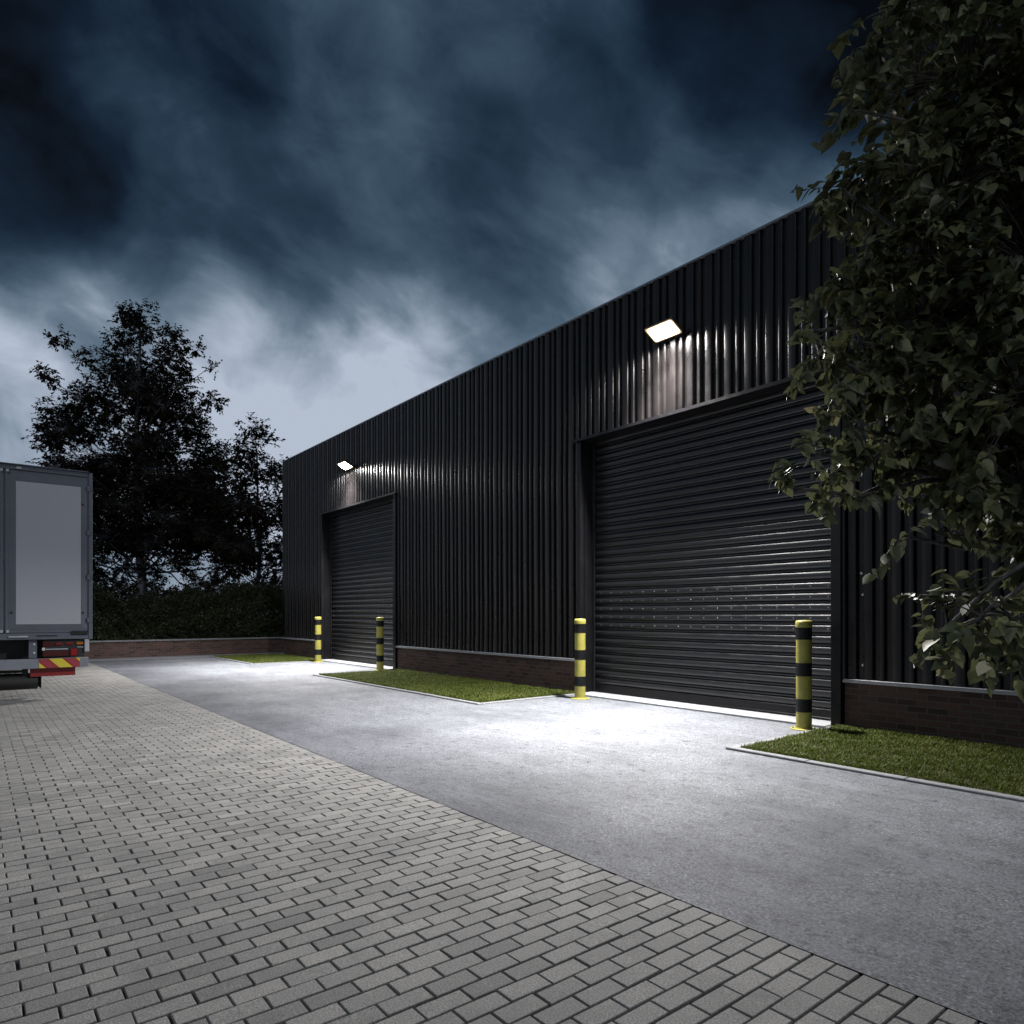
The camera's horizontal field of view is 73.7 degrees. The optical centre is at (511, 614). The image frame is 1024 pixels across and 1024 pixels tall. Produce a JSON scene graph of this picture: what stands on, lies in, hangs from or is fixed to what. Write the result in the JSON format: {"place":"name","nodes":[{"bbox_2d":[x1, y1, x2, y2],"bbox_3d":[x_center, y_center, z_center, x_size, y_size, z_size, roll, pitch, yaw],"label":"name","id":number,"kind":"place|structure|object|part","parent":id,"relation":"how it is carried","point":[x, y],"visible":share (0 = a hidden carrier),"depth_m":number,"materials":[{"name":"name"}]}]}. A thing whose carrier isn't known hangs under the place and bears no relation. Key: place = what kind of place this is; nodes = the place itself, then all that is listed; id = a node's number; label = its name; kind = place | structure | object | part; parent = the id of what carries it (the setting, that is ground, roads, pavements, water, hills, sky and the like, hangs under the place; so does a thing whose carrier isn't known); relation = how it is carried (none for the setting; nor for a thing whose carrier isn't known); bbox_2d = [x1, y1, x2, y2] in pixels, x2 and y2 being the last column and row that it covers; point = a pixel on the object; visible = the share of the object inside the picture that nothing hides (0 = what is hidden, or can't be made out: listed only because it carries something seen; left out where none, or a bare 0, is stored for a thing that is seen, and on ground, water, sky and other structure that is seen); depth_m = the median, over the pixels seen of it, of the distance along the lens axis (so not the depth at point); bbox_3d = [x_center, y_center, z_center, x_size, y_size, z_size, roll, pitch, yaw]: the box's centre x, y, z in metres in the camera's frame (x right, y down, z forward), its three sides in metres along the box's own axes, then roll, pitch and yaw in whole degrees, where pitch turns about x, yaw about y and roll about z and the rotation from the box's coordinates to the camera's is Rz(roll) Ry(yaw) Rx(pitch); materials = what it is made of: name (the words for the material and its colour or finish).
{"place":"outdoors","nodes":[
{"label":"outdoors","id":0,"kind":"place"},
{"bbox_2d":[88,652,283,660],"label":"curb","id":1,"kind":"structure","parent":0,"point":[139,658],"depth_m":23.00,"materials":[{"name":"concrete"}]},
{"bbox_2d":[324,671,573,701],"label":"lawn soil","id":2,"kind":"structure","parent":0,"point":[474,688],"depth_m":12.89,"materials":[{"name":"brown soil"}]},
{"bbox_2d":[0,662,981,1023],"bbox_3d":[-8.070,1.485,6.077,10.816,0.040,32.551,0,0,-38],"label":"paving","id":3,"kind":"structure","parent":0,"point":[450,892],"depth_m":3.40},
{"bbox_2d":[0,462,91,690],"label":"truck","id":4,"kind":"object","parent":3,"relation":"on","point":[45,569],"visible":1,"depth_m":11.97,"materials":[{"name":"metal"}]},
{"bbox_3d":[-9.128,-1.080,11.229,1.226,2.800,0.080,0,0,-38],"label":"rear door","id":5,"kind":"part","parent":4,"relation":"part of","materials":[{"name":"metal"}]},
{"bbox_3d":[-8.143,-1.080,12.010,1.241,2.800,0.080,0,0,-38],"label":"rear door","id":6,"kind":"part","parent":4,"relation":"part of","materials":[{"name":"metal"}]},
{"bbox_2d":[0,0,999,615],"label":"sky","id":7,"kind":"structure","parent":0,"point":[356,208],"materials":[{"name":"blue"}]},
{"bbox_2d":[97,623,1004,1023],"bbox_3d":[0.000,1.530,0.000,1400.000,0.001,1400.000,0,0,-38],"label":"ground","id":8,"kind":"structure","parent":0,"point":[647,887],"depth_m":3.89,"materials":[{"name":"grey concrete"}]},
{"bbox_2d":[21,298,251,601],"bbox_3d":[-19.381,-7.006,34.015,12.009,17.331,7.555,0,0,-1],"label":"tall tree","id":9,"kind":"object","parent":8,"relation":"on","point":[164,493],"visible":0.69,"depth_m":32.93,"materials":[{"name":"green plant"}]},
{"bbox_2d":[78,562,281,640],"bbox_3d":[-16.735,0.165,21.394,27.896,4.155,3.387,0,0,-38],"label":"hedge","id":10,"kind":"object","parent":8,"relation":"on","point":[153,616],"visible":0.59,"depth_m":24.77,"materials":[{"name":"green plant"}]},
{"bbox_2d":[78,637,283,658],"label":"brick wall","id":11,"kind":"structure","parent":8,"relation":"on","point":[143,648],"depth_m":24.05,"materials":[{"name":"brick"}]},
{"bbox_2d":[194,412,290,618],"bbox_3d":[-11.648,-3.881,32.465,6.496,11.022,7.501,0,0,-38],"label":"tall tree","id":12,"kind":"object","parent":8,"relation":"on","point":[243,555],"visible":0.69,"depth_m":31.35,"materials":[{"name":"green plant"}]},
{"bbox_2d":[768,0,1023,702],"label":"linden tree","id":13,"kind":"object","parent":8,"relation":"on","point":[970,218],"visible":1,"depth_m":4.75,"materials":[{"name":"green plant"}]},
{"bbox_2d":[88,657,1023,1023],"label":"asphalt road","id":14,"kind":"structure","parent":0,"point":[912,887],"depth_m":5.14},
{"bbox_2d":[210,656,313,663],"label":"kerb","id":15,"kind":"structure","parent":14,"relation":"on","point":[256,663],"depth_m":21.01,"materials":[{"name":"concrete"}]},
{"bbox_2d":[314,617,323,661],"bbox_3d":[-5.988,0.771,21.080,0.336,1.398,0.336,0,0,-3],"label":"bollard","id":16,"kind":"object","parent":14,"relation":"on","point":[318,639],"visible":1,"depth_m":20.99,"materials":[{"name":"yellow metal"}]},
{"bbox_2d":[375,617,384,670],"bbox_3d":[-3.481,0.771,18.014,0.336,1.398,0.336,0,0,-27],"label":"bollard","id":17,"kind":"object","parent":14,"relation":"on","point":[380,643],"visible":0.94,"depth_m":17.93,"materials":[{"name":"yellow metal"}]},
{"bbox_2d":[313,674,574,704],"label":"kerb","id":18,"kind":"structure","parent":14,"relation":"on","point":[443,697],"depth_m":12.20,"materials":[{"name":"concrete"}]},
{"bbox_2d":[570,619,589,699],"bbox_3d":[1.187,0.771,11.914,0.336,1.398,0.336,0,0,-13],"label":"bollard","id":19,"kind":"object","parent":14,"relation":"on","point":[580,655],"visible":1,"depth_m":11.83,"materials":[{"name":"yellow metal"}]},
{"bbox_2d":[790,620,816,730],"bbox_3d":[3.738,0.771,8.743,0.336,1.398,0.336,0,0,-39],"label":"bollard","id":20,"kind":"object","parent":14,"relation":"on","point":[803,675],"visible":0.93,"depth_m":8.66,"materials":[{"name":"yellow metal"}]},
{"bbox_2d":[726,726,1023,801],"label":"kerb","id":21,"kind":"structure","parent":14,"relation":"on","point":[905,778],"depth_m":6.25,"materials":[{"name":"concrete"}]},
{"bbox_2d":[282,159,1023,749],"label":"warehouse","id":22,"kind":"structure","parent":0,"point":[604,471],"depth_m":11.55,"materials":[{"name":"paint"}]},
{"bbox_2d":[337,460,353,469],"bbox_3d":[-4.826,-4.362,19.933,0.387,0.205,0.540,0,0,-38],"label":"floodlight","id":23,"kind":"object","parent":22,"relation":"attached to","point":[345,464],"visible":1,"depth_m":19.85,"materials":[{"name":"white"}]},
{"bbox_2d":[330,498,392,665],"bbox_3d":[-4.337,-0.923,20.155,0.122,4.705,4.712,0,0,-38],"label":"roller door","id":24,"kind":"structure","parent":22,"relation":"in","point":[361,538],"depth_m":20.29,"materials":[{"name":"paint"}]},
{"bbox_2d":[644,316,682,342],"bbox_3d":[2.422,-4.492,10.787,0.387,0.205,0.540,0,0,-38],"label":"floodlight","id":25,"kind":"object","parent":22,"relation":"attached to","point":[664,329],"visible":1,"depth_m":10.73,"materials":[{"name":"white"}]},
{"bbox_2d":[592,381,830,719],"bbox_3d":[2.976,-0.923,10.927,0.122,4.705,4.642,0,0,-38],"label":"roller door","id":26,"kind":"structure","parent":22,"relation":"in","point":[704,573],"depth_m":10.68,"materials":[{"name":"paint"}]},
{"bbox_2d":[743,728,1023,795],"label":"lawn soil","id":27,"kind":"structure","parent":0,"point":[919,764],"depth_m":6.41,"materials":[{"name":"brown soil"}]},
{"bbox_2d":[213,653,1023,796],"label":"grass","id":28,"kind":"structure","parent":27,"relation":"on","point":[968,760],"depth_m":7.46,"materials":[{"name":"green plant"}]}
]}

